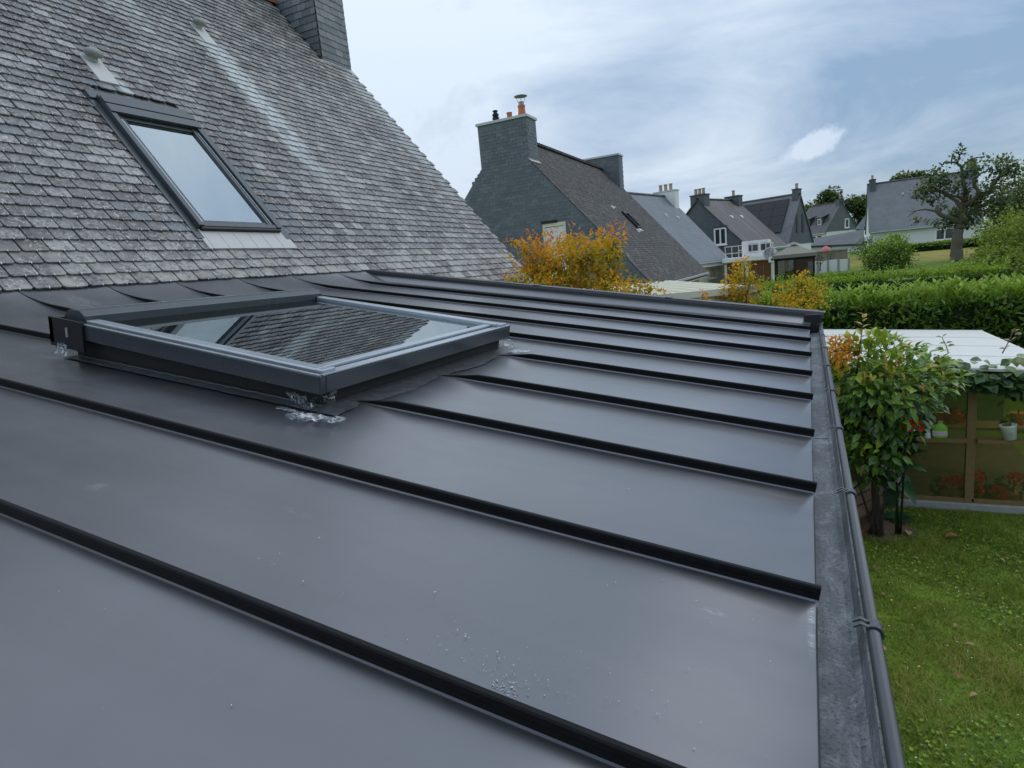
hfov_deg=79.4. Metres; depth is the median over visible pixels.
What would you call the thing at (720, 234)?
window
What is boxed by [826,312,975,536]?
glossy shrub
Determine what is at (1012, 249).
yellow green bush
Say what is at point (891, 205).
wide slate house
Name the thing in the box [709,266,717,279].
window
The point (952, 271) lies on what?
clipped hedge
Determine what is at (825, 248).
pink parasol
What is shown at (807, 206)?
tree
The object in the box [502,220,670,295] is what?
maple tree
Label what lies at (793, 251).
netted gazebo
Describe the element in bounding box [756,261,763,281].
door panel
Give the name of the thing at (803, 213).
window
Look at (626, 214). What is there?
roof window
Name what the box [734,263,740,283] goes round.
door panel
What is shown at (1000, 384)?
climbing vine
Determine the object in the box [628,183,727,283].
pale slate house
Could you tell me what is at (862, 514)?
split log
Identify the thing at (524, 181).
gabled house
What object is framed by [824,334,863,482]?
maple shrub
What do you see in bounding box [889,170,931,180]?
tree
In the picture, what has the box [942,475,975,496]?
geranium
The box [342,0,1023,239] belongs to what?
sky
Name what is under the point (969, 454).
greenhouse shed
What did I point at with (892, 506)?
split log
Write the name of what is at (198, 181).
roof window
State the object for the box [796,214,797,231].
window
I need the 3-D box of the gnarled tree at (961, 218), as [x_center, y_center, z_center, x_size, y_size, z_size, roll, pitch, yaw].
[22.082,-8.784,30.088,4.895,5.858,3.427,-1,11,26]
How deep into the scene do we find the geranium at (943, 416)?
9.04 m
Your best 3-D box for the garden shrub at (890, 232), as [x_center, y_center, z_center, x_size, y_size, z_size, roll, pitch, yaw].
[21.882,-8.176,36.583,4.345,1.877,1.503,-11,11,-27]
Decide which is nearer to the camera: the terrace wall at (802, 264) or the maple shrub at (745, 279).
the maple shrub at (745, 279)
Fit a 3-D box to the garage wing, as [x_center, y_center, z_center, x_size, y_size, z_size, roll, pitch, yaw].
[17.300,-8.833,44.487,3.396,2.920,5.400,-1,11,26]
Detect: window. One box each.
[82,88,296,249]
[541,220,567,275]
[621,211,643,231]
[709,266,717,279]
[714,227,727,245]
[748,243,757,250]
[761,242,769,249]
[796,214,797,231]
[802,213,803,231]
[844,218,848,228]
[935,228,953,240]
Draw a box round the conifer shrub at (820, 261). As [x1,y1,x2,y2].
[816,253,823,270]
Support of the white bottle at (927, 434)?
on the greenhouse shed at (969, 454)
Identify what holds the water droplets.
on the metal roof extension
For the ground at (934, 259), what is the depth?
5.54 m
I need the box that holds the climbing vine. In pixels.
[904,328,1023,406]
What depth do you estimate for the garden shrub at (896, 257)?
30.11 m
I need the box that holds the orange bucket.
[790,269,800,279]
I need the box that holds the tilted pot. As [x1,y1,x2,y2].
[999,422,1016,440]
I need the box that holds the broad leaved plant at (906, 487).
[863,418,933,534]
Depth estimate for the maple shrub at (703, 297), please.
7.95 m
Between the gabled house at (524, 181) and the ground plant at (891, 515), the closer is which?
the ground plant at (891, 515)
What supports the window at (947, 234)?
in the wide slate house at (891, 205)
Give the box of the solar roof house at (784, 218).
[742,183,814,271]
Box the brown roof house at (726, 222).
[686,188,789,281]
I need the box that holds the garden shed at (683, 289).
[583,280,760,303]
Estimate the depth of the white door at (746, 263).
42.51 m
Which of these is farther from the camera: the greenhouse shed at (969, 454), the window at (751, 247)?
the window at (751, 247)
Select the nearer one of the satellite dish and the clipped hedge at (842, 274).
the clipped hedge at (842, 274)
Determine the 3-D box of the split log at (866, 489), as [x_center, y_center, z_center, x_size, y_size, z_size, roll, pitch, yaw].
[4.561,1.306,7.727,0.596,0.303,0.161,-4,10,6]
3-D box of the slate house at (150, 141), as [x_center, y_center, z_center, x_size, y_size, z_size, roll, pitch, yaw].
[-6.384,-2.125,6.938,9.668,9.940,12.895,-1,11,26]
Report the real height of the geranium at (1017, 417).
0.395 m
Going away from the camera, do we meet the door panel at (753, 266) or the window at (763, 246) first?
the door panel at (753, 266)
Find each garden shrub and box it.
[848,236,878,255]
[856,230,907,258]
[857,233,918,270]
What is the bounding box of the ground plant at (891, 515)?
[884,511,914,522]
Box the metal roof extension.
[0,269,905,767]
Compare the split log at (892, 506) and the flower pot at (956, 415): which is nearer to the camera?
the split log at (892, 506)
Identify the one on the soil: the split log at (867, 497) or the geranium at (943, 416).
the split log at (867, 497)
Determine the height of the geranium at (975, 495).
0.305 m
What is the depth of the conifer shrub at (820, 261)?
30.82 m
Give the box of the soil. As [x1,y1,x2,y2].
[850,516,918,542]
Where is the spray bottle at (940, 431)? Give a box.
[932,421,947,438]
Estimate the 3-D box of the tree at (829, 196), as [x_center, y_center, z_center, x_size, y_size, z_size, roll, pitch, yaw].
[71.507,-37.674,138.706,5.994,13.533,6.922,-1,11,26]
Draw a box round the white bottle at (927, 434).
[924,427,930,438]
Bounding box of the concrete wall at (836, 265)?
[808,258,849,274]
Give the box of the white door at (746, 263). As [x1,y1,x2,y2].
[741,262,748,283]
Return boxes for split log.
[846,486,889,508]
[848,496,887,521]
[854,480,895,495]
[887,498,899,508]
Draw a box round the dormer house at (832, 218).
[806,196,856,237]
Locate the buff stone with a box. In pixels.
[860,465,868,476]
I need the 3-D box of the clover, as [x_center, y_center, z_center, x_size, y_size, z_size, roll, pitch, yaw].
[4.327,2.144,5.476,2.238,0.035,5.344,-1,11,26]
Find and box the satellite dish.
[763,247,777,272]
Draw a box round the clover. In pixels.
[852,508,1023,767]
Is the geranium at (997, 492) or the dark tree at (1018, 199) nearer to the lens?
the geranium at (997, 492)
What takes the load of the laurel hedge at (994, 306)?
on the ground at (934, 259)
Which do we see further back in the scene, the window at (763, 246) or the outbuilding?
the outbuilding
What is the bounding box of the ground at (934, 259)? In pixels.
[723,234,1023,767]
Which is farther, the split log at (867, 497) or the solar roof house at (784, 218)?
the solar roof house at (784, 218)
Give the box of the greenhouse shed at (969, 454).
[820,329,1023,513]
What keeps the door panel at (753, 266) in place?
in the garage wing
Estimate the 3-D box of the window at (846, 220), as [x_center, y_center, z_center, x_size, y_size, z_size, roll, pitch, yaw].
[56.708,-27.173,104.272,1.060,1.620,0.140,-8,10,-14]
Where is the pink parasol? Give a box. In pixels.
[821,246,830,260]
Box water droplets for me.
[102,398,770,756]
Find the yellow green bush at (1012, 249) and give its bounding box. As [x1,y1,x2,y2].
[940,194,1023,281]
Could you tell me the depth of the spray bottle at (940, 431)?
7.79 m
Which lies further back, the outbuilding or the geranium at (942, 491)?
the outbuilding
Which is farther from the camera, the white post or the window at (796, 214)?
the window at (796, 214)
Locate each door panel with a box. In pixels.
[727,263,733,283]
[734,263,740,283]
[749,261,755,282]
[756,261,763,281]
[764,260,770,281]
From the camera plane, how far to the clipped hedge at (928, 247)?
37.77 m
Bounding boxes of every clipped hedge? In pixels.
[749,256,1011,305]
[815,270,884,285]
[900,236,1005,252]
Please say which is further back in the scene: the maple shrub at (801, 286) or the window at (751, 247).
the window at (751, 247)
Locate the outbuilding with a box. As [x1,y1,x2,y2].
[811,215,865,251]
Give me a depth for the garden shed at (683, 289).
11.22 m
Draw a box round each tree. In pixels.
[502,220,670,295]
[805,199,818,211]
[815,185,844,204]
[844,193,865,229]
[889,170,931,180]
[908,142,1022,261]
[967,159,1023,242]
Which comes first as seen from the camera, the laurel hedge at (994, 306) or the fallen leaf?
the fallen leaf
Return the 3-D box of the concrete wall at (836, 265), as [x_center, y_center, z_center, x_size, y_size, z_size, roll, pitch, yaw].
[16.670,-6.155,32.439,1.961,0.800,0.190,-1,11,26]
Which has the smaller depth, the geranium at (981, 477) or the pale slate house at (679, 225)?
the geranium at (981, 477)
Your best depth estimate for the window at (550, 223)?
22.15 m
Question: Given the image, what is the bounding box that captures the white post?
[769,257,774,274]
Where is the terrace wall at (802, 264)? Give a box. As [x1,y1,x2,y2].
[795,248,847,270]
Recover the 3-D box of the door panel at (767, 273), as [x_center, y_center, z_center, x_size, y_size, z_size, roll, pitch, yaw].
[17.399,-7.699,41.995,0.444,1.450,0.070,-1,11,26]
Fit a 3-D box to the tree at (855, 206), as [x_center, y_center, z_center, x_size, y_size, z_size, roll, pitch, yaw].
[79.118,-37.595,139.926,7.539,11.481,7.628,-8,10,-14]
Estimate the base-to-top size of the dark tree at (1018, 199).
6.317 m
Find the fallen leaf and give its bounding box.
[945,532,957,535]
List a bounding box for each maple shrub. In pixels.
[698,289,712,300]
[714,254,766,304]
[767,269,830,312]
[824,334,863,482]
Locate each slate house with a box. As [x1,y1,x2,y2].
[0,0,532,291]
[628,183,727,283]
[865,155,983,246]
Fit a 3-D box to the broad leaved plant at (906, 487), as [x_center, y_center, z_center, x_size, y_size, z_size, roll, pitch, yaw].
[4.419,1.073,7.001,0.604,1.627,0.835,-8,10,-16]
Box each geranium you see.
[925,409,949,423]
[928,474,960,495]
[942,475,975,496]
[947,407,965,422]
[958,469,992,497]
[963,481,989,497]
[963,488,989,499]
[984,483,1012,499]
[994,471,1023,499]
[999,410,1023,433]
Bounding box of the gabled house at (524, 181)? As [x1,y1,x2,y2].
[464,94,708,288]
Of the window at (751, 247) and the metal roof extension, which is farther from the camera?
the window at (751, 247)
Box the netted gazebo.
[772,242,816,280]
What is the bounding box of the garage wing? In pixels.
[722,239,774,284]
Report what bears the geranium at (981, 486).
in the greenhouse shed at (969, 454)
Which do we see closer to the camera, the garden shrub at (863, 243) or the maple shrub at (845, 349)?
the maple shrub at (845, 349)
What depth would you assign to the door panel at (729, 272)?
42.98 m
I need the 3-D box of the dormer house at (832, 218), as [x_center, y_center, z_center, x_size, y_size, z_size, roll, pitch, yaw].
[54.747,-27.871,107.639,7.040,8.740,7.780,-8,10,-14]
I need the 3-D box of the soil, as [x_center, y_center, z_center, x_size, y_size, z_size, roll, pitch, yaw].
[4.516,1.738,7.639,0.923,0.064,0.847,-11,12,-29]
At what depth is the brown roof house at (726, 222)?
52.48 m
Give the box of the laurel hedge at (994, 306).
[750,270,1023,382]
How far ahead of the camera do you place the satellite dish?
39.81 m

